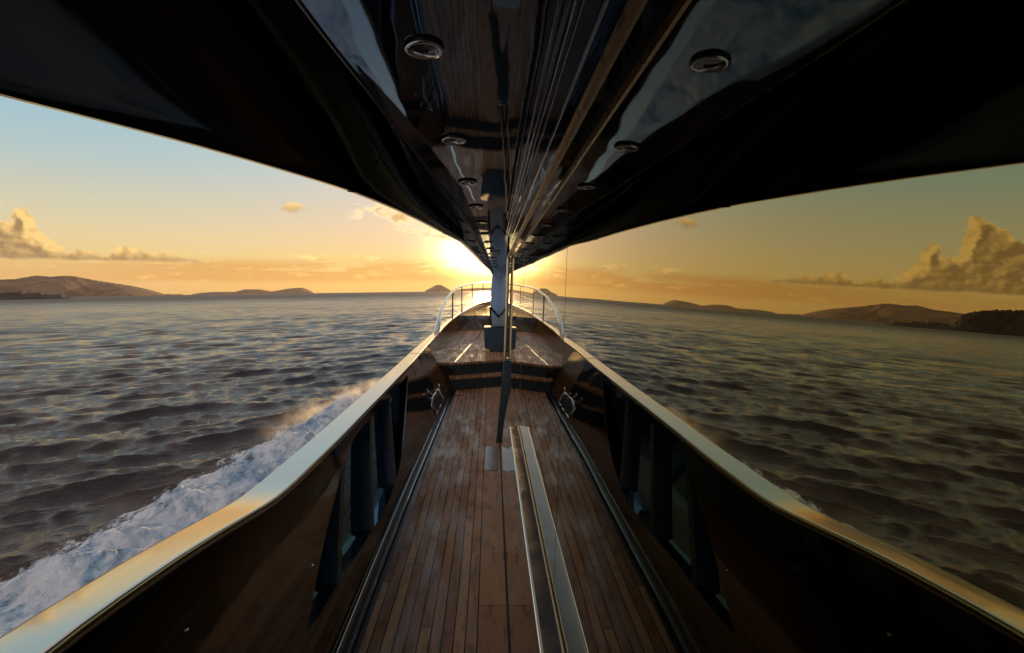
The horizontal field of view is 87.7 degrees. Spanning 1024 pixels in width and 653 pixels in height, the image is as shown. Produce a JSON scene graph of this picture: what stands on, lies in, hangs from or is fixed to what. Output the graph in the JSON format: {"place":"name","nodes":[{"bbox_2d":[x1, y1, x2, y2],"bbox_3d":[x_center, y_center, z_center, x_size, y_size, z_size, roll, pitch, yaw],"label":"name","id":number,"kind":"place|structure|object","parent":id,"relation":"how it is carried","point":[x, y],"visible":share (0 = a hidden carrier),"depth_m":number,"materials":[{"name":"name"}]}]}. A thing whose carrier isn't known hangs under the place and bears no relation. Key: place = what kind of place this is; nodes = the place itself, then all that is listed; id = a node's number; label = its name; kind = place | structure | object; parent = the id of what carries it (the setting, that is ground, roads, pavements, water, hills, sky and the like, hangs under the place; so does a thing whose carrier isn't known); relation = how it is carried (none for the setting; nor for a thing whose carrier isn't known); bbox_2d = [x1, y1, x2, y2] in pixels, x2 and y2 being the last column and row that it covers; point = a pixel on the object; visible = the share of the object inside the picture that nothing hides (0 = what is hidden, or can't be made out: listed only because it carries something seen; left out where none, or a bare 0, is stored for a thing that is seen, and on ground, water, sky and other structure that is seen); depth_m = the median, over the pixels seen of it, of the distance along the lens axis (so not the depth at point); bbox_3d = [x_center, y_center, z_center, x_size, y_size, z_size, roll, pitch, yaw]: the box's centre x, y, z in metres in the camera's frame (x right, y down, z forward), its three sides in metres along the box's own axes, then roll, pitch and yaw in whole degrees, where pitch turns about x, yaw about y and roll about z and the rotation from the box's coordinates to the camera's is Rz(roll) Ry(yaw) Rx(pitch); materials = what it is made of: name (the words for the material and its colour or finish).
{"place":"outdoors","nodes":[
{"label":"outdoors","id":0,"kind":"place"},
{"bbox_2d":[0,291,70,299],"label":"headland","id":1,"kind":"structure","parent":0,"point":[19,295],"depth_m":608.97,"materials":[{"name":"brown stone"}]},
{"bbox_2d":[0,275,164,296],"bbox_3d":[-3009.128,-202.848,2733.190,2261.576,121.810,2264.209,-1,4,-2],"label":"island","id":2,"kind":"structure","parent":0,"point":[72,286],"depth_m":2794.31,"materials":[{"name":"brown stone"}]},
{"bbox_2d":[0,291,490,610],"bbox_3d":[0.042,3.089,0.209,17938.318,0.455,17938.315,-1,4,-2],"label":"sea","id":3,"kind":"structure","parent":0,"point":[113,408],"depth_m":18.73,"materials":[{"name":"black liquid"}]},
{"bbox_2d":[0,393,360,636],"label":"wake foam","id":4,"kind":"object","parent":3,"relation":"on","point":[39,586],"visible":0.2,"depth_m":6.59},
{"bbox_2d":[0,0,1023,652],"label":"yacht","id":5,"kind":"object","parent":3,"relation":"on","point":[748,378],"visible":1,"depth_m":0.64,"materials":[{"name":"brown wood"}]},
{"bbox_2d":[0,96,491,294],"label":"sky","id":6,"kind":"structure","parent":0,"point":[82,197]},
{"bbox_2d":[192,288,313,294],"bbox_3d":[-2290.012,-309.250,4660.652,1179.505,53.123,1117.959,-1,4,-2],"label":"island","id":7,"kind":"structure","parent":0,"point":[283,291],"depth_m":4491.66,"materials":[{"name":"brown stone"}]},
{"bbox_2d":[425,285,449,291],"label":"island","id":8,"kind":"structure","parent":0,"point":[437,288],"depth_m":5369.35,"materials":[{"name":"brown stone"}]},
{"bbox_2d":[451,288,490,290],"bbox_3d":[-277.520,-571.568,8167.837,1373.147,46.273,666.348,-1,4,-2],"label":"island","id":9,"kind":"structure","parent":0,"point":[480,289],"depth_m":7982.95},
{"bbox_2d":[484,325,500,351],"bbox_3d":[-0.313,0.198,8.803,0.285,0.405,0.350,-1,4,-2],"label":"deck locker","id":10,"kind":"object","parent":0,"point":[492,338],"visible":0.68,"depth_m":8.63,"materials":[{"name":"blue metal"}]}
]}

